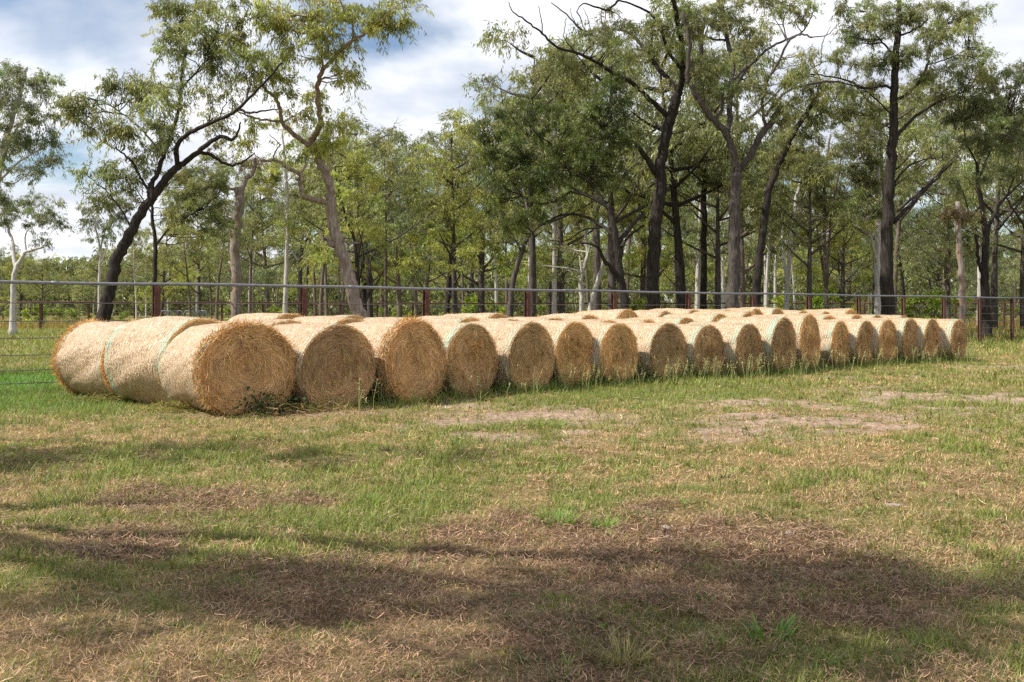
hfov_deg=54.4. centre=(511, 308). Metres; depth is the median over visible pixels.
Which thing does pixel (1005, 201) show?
woodland gum
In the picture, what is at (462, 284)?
slender gum
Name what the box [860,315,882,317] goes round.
hay bale
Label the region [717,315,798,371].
hay bale
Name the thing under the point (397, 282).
bushy gum
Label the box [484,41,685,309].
woodland gum
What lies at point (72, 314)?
shrub
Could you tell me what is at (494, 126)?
slender gum
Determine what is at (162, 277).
slender gum
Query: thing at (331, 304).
farm gate
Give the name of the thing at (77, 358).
hay bale
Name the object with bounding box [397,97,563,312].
bushy gum
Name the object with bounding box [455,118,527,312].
slender gum
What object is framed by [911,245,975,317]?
ironbark tree
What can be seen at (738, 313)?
hay bale
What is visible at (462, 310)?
shrub
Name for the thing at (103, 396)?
pulled grass
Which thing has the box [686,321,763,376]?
hay bale
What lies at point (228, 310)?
shrub
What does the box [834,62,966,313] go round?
slender gum
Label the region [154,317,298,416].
hay bale
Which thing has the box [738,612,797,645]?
broad leaf weed
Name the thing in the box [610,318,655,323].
hay bale
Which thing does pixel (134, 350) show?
hay bale
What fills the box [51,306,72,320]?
shrub
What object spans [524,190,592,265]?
ironbark tree
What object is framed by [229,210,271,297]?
slender gum
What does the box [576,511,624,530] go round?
grass tuft
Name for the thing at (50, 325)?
long dry grass
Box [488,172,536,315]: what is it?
slender gum
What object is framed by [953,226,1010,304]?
bushy gum
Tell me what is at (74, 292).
slender gum
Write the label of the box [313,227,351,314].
slender gum
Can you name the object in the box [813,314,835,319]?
hay bale
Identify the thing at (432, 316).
hay bale
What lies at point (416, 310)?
bushy gum
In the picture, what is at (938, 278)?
ironbark tree
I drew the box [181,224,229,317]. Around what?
slender gum
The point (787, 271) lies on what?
gum tree
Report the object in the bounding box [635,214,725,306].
bushy gum
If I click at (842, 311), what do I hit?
hay bale
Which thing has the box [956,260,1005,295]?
bushy gum
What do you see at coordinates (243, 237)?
slender gum
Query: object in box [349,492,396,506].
grass tuft
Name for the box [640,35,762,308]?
slender gum
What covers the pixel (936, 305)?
shrub
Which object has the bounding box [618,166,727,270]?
woodland gum
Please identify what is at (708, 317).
hay bale
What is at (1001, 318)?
shrub
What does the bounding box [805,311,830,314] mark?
hay bale
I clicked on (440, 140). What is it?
ironbark tree
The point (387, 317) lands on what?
hay bale
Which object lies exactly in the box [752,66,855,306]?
gum tree
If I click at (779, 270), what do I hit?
bushy gum
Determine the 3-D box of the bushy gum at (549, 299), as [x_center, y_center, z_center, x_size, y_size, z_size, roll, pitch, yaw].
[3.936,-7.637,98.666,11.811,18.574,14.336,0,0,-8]
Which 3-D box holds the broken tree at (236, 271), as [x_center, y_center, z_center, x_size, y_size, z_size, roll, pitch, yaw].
[-14.043,-3.498,50.062,3.949,10.380,2.611,0,0,0]
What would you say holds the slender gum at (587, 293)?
on the ground at (502, 662)
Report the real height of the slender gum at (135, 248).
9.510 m
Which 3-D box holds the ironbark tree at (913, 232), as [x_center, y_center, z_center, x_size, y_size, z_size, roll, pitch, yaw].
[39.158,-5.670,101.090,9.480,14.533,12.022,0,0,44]
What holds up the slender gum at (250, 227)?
on the ground at (502, 662)
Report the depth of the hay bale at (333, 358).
14.00 m
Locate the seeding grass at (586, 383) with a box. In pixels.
[281,343,986,412]
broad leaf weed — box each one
[685,590,717,602]
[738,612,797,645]
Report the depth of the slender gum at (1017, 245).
72.39 m
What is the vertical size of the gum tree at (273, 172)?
12.664 m
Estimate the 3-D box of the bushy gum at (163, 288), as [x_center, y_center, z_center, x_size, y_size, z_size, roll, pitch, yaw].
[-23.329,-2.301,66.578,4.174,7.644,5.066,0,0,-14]
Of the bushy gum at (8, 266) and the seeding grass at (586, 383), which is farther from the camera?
the bushy gum at (8, 266)
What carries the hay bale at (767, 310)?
on the ground at (502, 662)
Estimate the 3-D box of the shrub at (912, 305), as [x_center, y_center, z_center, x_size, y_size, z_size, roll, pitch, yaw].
[25.621,0.178,62.352,2.757,2.789,3.532,0,0,22]
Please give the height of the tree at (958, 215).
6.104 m
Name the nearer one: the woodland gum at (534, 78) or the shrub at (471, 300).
the woodland gum at (534, 78)
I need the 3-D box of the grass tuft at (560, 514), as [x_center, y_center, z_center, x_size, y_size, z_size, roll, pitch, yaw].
[0.309,1.362,6.603,0.481,0.131,0.470,0,0,0]
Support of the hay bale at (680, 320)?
on the ground at (502, 662)
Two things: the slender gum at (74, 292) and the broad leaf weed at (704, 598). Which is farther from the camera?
the slender gum at (74, 292)
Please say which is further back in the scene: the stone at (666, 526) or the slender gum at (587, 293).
the slender gum at (587, 293)
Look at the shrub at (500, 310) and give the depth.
93.72 m
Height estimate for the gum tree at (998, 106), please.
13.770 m
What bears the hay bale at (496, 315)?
on the ground at (502, 662)
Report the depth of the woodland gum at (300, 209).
53.91 m
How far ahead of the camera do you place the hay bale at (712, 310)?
26.02 m
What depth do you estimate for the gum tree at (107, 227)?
59.95 m
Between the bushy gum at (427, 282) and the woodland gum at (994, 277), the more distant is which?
the bushy gum at (427, 282)
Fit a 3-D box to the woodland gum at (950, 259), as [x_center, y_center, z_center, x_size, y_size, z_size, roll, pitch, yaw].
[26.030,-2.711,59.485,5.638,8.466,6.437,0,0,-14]
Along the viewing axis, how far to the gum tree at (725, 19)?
41.71 m
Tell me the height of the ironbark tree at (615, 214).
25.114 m
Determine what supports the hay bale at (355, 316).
on the ground at (502, 662)
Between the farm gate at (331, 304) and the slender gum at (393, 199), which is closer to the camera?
the slender gum at (393, 199)
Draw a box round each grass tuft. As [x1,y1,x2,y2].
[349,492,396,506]
[527,419,572,428]
[527,504,588,527]
[566,623,672,669]
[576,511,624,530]
[621,507,665,521]
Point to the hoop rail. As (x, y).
(185, 311)
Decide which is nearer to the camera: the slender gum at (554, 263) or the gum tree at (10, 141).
the gum tree at (10, 141)
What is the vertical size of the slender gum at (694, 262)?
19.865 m
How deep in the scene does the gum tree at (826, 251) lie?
51.80 m
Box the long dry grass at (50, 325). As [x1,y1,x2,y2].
[0,313,1023,340]
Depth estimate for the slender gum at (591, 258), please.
157.28 m
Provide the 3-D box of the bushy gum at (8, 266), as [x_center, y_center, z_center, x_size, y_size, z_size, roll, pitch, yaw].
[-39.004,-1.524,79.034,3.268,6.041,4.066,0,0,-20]
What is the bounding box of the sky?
[0,0,1023,309]
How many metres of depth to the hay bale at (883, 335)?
25.02 m
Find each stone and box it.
[661,525,670,530]
[884,503,900,506]
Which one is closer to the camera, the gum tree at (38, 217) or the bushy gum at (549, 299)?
the gum tree at (38, 217)
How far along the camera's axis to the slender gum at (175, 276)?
90.48 m
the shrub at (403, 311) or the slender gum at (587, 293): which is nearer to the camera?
the shrub at (403, 311)
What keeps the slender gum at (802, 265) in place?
on the ground at (502, 662)
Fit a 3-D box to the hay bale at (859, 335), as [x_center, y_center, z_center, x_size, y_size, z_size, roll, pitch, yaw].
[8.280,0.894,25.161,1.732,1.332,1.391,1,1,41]
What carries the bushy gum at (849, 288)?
on the ground at (502, 662)
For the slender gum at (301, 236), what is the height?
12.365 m
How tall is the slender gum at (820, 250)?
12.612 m
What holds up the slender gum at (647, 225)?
on the ground at (502, 662)
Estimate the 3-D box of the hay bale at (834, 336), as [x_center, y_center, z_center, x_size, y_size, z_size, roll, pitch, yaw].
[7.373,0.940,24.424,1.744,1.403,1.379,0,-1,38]
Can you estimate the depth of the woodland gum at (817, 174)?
50.08 m
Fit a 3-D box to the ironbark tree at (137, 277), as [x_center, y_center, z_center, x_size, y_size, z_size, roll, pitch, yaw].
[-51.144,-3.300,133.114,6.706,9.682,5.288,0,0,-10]
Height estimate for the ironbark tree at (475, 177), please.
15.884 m
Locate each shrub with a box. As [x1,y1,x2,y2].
[3,309,31,325]
[20,304,53,326]
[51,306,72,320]
[62,308,93,325]
[110,310,128,321]
[219,305,230,320]
[266,304,282,312]
[378,306,396,315]
[391,306,414,315]
[434,300,466,313]
[450,292,491,312]
[485,300,505,313]
[536,305,548,315]
[629,296,646,310]
[771,282,842,309]
[835,299,862,313]
[898,290,940,318]
[906,286,955,318]
[939,294,976,320]
[998,305,1019,323]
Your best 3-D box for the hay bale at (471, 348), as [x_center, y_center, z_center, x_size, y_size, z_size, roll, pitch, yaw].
[-1.155,0.856,16.542,1.728,1.352,1.344,1,2,41]
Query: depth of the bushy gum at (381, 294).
115.22 m
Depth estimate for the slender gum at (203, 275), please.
134.71 m
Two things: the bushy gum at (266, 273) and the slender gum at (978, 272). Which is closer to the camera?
the slender gum at (978, 272)
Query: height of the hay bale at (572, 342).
1.355 m
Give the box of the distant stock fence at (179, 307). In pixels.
[0,301,1019,327]
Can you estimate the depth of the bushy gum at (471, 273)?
116.07 m
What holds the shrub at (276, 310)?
on the ground at (502, 662)
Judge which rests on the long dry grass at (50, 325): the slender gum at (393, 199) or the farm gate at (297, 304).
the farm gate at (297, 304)
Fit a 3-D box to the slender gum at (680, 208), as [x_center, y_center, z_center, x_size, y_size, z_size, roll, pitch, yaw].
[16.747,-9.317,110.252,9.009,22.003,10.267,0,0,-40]
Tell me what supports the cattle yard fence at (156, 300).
on the ground at (502, 662)
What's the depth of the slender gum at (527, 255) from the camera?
161.09 m
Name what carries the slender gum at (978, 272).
on the ground at (502, 662)
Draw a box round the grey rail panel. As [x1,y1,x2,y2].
[430,305,460,313]
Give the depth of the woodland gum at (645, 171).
50.19 m
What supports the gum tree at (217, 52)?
on the ground at (502, 662)
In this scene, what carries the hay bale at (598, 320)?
on the ground at (502, 662)
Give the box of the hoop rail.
[161,310,206,317]
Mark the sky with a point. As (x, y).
(77, 40)
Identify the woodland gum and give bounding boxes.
[17,256,70,328]
[34,274,63,304]
[70,250,138,300]
[230,152,358,313]
[282,112,467,290]
[453,19,640,316]
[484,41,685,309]
[527,10,743,309]
[600,109,792,308]
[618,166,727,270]
[745,139,898,309]
[785,70,1018,313]
[832,179,947,246]
[893,194,993,318]
[906,99,1023,328]
[927,116,1023,328]
[971,150,1023,209]
[971,230,1020,317]
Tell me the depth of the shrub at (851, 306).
79.82 m
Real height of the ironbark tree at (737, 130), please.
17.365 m
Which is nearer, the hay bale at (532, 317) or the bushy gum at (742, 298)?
the hay bale at (532, 317)
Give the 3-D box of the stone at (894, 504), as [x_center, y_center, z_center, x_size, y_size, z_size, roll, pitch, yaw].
[2.733,1.423,7.175,0.152,0.037,0.090,0,0,0]
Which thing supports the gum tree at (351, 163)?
on the ground at (502, 662)
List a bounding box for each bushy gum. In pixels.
[0,246,25,320]
[0,253,41,324]
[128,218,193,315]
[164,209,227,317]
[197,184,273,315]
[207,161,313,312]
[280,231,335,298]
[297,135,437,317]
[332,173,414,315]
[344,120,447,316]
[372,148,478,287]
[389,117,518,313]
[393,213,447,296]
[394,166,457,317]
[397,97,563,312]
[420,160,526,312]
[444,58,647,313]
[496,140,607,314]
[575,119,714,309]
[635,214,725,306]
[661,15,827,307]
[712,179,806,289]
[790,171,901,307]
[793,189,872,308]
[802,187,903,306]
[803,202,872,308]
[860,62,1019,297]
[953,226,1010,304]
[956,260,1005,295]
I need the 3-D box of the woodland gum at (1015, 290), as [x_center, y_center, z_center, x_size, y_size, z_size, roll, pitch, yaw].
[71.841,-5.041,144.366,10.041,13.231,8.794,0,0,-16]
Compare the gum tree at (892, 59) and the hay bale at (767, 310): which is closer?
the hay bale at (767, 310)
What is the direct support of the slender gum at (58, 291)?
on the ground at (502, 662)
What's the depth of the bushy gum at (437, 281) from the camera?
159.03 m
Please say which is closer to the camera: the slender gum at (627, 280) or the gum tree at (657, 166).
the gum tree at (657, 166)
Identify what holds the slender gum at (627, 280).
on the ground at (502, 662)
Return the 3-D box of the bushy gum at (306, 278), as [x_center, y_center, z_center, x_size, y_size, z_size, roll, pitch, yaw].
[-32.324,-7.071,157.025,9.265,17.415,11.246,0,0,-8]
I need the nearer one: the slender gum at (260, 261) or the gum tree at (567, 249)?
the gum tree at (567, 249)
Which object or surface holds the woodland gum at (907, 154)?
on the ground at (502, 662)
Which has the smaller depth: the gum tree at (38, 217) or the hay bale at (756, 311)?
the hay bale at (756, 311)
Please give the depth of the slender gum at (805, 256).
167.34 m
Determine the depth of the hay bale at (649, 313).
23.71 m
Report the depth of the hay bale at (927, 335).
26.18 m
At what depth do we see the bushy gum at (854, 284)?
88.59 m
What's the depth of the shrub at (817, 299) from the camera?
65.54 m
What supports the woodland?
on the ground at (502, 662)
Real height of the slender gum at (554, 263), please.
17.090 m
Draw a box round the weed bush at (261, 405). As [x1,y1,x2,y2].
[191,386,308,417]
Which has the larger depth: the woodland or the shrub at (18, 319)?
the woodland
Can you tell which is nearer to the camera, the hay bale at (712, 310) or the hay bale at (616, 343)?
the hay bale at (616, 343)
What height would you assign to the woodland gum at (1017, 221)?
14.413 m
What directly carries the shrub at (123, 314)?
on the ground at (502, 662)
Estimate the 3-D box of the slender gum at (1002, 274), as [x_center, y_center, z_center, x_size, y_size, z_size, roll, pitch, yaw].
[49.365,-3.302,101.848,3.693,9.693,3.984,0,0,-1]
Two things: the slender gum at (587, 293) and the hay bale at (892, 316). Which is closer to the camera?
the hay bale at (892, 316)
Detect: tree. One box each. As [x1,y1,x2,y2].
[0,57,76,217]
[0,189,75,334]
[2,243,43,316]
[45,0,284,321]
[68,190,141,311]
[118,149,243,282]
[119,248,151,305]
[197,135,273,316]
[217,0,433,317]
[244,115,321,312]
[296,145,396,307]
[306,129,417,310]
[387,129,521,314]
[401,127,481,313]
[468,71,645,308]
[477,208,552,316]
[482,119,575,253]
[508,0,721,309]
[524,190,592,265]
[526,191,616,311]
[546,0,794,308]
[584,111,654,246]
[587,192,637,310]
[653,28,735,308]
[660,0,861,308]
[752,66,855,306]
[756,132,832,309]
[792,134,869,308]
[811,0,1007,313]
[819,113,898,313]
[858,183,939,294]
[901,208,963,316]
[902,220,975,315]
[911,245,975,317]
[934,58,1023,338]
[934,201,988,339]
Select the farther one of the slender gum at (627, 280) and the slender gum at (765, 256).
the slender gum at (627, 280)
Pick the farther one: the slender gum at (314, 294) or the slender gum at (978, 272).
the slender gum at (314, 294)
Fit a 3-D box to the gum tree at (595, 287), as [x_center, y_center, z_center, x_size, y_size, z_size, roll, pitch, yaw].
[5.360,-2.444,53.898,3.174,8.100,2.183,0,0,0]
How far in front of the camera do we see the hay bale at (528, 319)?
19.72 m
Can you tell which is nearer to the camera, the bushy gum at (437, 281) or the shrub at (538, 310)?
the shrub at (538, 310)
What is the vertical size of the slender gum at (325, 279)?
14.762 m
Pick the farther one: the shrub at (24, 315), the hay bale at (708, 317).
the shrub at (24, 315)
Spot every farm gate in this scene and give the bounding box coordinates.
[282,304,314,312]
[316,304,346,314]
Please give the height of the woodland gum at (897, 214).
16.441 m
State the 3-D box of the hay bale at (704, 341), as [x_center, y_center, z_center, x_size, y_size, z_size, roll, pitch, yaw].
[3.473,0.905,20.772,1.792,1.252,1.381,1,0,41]
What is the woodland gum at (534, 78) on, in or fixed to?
on the ground at (502, 662)
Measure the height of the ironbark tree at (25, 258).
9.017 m
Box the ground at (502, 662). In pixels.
[0,310,1023,681]
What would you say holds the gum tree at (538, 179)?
on the ground at (502, 662)
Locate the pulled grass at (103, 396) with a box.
[36,359,979,417]
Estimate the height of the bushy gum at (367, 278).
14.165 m
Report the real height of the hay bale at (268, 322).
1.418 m
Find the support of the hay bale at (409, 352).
on the ground at (502, 662)
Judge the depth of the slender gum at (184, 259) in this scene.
55.85 m
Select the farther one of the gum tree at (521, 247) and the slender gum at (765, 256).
the slender gum at (765, 256)
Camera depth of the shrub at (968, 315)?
89.67 m
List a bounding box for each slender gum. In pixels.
[44,272,72,316]
[69,271,93,316]
[78,267,104,313]
[94,248,127,315]
[104,225,161,319]
[122,227,160,316]
[148,239,187,315]
[148,256,174,292]
[149,198,223,316]
[178,243,208,311]
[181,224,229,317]
[192,189,257,318]
[212,164,296,313]
[223,188,277,312]
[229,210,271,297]
[258,230,296,312]
[275,121,363,315]
[278,132,371,315]
[280,158,320,315]
[309,158,386,314]
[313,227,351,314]
[350,127,435,316]
[434,213,487,306]
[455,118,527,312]
[482,83,579,291]
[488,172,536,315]
[492,48,606,313]
[512,204,551,306]
[538,175,623,309]
[563,213,607,270]
[580,118,691,296]
[601,171,648,308]
[617,155,691,244]
[636,126,698,283]
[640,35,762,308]
[668,182,715,275]
[682,141,747,308]
[689,168,757,245]
[720,148,799,306]
[724,203,779,289]
[741,139,805,306]
[747,164,806,306]
[780,163,868,308]
[780,209,812,309]
[793,228,826,268]
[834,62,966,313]
[847,243,872,313]
[864,236,908,273]
[932,95,1023,296]
[989,230,1016,285]
[999,224,1022,283]
[1001,224,1022,282]
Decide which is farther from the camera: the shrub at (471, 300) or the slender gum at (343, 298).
the slender gum at (343, 298)
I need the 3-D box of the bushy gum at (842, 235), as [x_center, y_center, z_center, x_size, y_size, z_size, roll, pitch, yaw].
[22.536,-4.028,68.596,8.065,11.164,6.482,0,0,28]
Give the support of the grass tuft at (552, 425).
on the ground at (502, 662)
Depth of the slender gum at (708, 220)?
92.38 m
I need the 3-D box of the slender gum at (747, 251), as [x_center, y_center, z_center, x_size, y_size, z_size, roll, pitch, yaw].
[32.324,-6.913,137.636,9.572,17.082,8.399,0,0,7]
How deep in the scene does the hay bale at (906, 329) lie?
25.68 m
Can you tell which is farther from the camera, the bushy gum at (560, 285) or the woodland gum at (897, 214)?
the woodland gum at (897, 214)
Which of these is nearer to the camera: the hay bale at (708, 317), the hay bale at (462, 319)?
the hay bale at (462, 319)
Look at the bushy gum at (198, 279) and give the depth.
100.11 m
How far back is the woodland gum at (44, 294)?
127.65 m
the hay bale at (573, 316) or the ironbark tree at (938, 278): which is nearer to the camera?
the hay bale at (573, 316)
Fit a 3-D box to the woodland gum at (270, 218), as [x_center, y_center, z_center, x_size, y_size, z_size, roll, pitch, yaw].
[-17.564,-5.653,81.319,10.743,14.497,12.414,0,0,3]
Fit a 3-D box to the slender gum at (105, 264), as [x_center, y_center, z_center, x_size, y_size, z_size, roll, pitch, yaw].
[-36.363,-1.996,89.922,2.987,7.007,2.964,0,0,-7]
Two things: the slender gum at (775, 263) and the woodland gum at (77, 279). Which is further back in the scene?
the slender gum at (775, 263)
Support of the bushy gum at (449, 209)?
on the ground at (502, 662)
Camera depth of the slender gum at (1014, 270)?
105.77 m
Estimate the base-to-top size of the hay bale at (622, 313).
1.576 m
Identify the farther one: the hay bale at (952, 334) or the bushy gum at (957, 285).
the bushy gum at (957, 285)
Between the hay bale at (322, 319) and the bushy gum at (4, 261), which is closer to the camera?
the hay bale at (322, 319)
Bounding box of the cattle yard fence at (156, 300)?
[0,280,1023,384]
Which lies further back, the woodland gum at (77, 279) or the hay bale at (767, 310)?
the woodland gum at (77, 279)
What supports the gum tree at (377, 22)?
on the ground at (502, 662)
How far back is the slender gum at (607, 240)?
135.32 m
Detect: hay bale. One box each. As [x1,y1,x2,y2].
[48,318,127,399]
[99,314,221,405]
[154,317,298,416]
[226,318,303,326]
[227,311,302,320]
[271,321,376,408]
[292,316,364,323]
[326,314,366,318]
[344,315,450,402]
[360,316,424,321]
[364,316,417,318]
[413,315,463,317]
[418,315,483,322]
[425,321,500,395]
[441,312,508,318]
[464,319,555,391]
[477,317,519,320]
[498,317,562,320]
[510,316,564,318]
[518,319,594,386]
[532,312,599,318]
[561,318,615,322]
[573,307,639,318]
[575,321,639,383]
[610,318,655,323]
[619,322,687,379]
[628,316,693,323]
[634,309,671,316]
[651,308,699,313]
[663,312,728,321]
[676,323,725,375]
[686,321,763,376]
[690,309,754,316]
[697,309,733,310]
[713,307,762,314]
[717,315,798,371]
[742,307,783,314]
[747,312,820,369]
[782,309,806,313]
[803,307,856,314]
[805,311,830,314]
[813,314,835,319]
[816,313,862,318]
[816,319,849,366]
[818,318,874,365]
[832,318,897,362]
[857,317,917,361]
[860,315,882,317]
[878,317,940,360]
[879,315,907,317]
[934,318,967,359]
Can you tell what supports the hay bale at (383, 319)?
on the ground at (502, 662)
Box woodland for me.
[0,229,1020,316]
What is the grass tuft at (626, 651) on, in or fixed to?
on the ground at (502, 662)
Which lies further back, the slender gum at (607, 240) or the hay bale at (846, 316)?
the slender gum at (607, 240)
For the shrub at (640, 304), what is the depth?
79.69 m
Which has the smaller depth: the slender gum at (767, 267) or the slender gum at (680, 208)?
the slender gum at (767, 267)
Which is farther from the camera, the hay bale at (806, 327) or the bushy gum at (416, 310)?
the bushy gum at (416, 310)
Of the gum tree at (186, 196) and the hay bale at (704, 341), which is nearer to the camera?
the hay bale at (704, 341)
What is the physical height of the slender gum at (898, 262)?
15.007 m
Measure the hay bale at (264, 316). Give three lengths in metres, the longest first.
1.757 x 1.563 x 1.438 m
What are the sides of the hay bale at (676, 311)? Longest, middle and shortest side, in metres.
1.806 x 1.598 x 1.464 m
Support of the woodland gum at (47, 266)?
on the ground at (502, 662)
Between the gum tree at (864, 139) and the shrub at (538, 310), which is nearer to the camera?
the gum tree at (864, 139)
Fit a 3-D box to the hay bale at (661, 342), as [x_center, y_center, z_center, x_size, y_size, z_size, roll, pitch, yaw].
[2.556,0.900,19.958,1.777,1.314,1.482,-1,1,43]
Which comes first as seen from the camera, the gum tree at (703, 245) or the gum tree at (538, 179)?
the gum tree at (538, 179)
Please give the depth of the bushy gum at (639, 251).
81.82 m
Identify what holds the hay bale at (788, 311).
on the ground at (502, 662)
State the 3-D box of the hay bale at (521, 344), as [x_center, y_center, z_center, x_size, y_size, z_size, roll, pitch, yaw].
[-0.190,0.863,17.373,1.748,1.405,1.447,1,2,40]
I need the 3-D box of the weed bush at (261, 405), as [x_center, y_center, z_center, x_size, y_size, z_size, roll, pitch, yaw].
[-3.447,1.257,13.259,1.532,0.470,0.727,0,0,0]
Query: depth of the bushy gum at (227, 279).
129.49 m
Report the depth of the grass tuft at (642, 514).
6.78 m
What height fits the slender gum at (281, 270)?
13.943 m
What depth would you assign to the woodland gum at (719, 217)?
53.12 m
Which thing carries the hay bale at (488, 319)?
on the ground at (502, 662)
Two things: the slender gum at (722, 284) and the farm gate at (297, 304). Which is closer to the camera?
the farm gate at (297, 304)
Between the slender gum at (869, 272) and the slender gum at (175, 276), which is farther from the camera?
the slender gum at (869, 272)
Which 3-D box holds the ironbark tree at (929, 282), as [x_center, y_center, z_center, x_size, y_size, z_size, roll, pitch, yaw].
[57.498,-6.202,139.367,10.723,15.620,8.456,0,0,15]
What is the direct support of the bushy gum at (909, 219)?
on the ground at (502, 662)
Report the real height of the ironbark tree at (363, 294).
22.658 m
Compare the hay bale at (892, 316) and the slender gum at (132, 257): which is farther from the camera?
the slender gum at (132, 257)
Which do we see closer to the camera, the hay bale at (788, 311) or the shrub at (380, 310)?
the hay bale at (788, 311)
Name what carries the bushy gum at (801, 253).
on the ground at (502, 662)
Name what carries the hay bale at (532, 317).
on the ground at (502, 662)
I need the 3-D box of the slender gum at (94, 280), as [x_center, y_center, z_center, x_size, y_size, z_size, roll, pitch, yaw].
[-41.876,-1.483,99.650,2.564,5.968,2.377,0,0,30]
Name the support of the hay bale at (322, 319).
on the ground at (502, 662)
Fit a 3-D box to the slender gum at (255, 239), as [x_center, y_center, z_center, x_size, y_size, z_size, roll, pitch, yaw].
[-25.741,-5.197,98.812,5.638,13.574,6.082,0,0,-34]
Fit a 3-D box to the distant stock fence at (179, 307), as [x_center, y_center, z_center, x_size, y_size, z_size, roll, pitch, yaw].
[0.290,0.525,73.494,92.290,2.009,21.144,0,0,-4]
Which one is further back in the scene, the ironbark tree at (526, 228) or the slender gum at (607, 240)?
the slender gum at (607, 240)
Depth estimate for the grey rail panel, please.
69.97 m

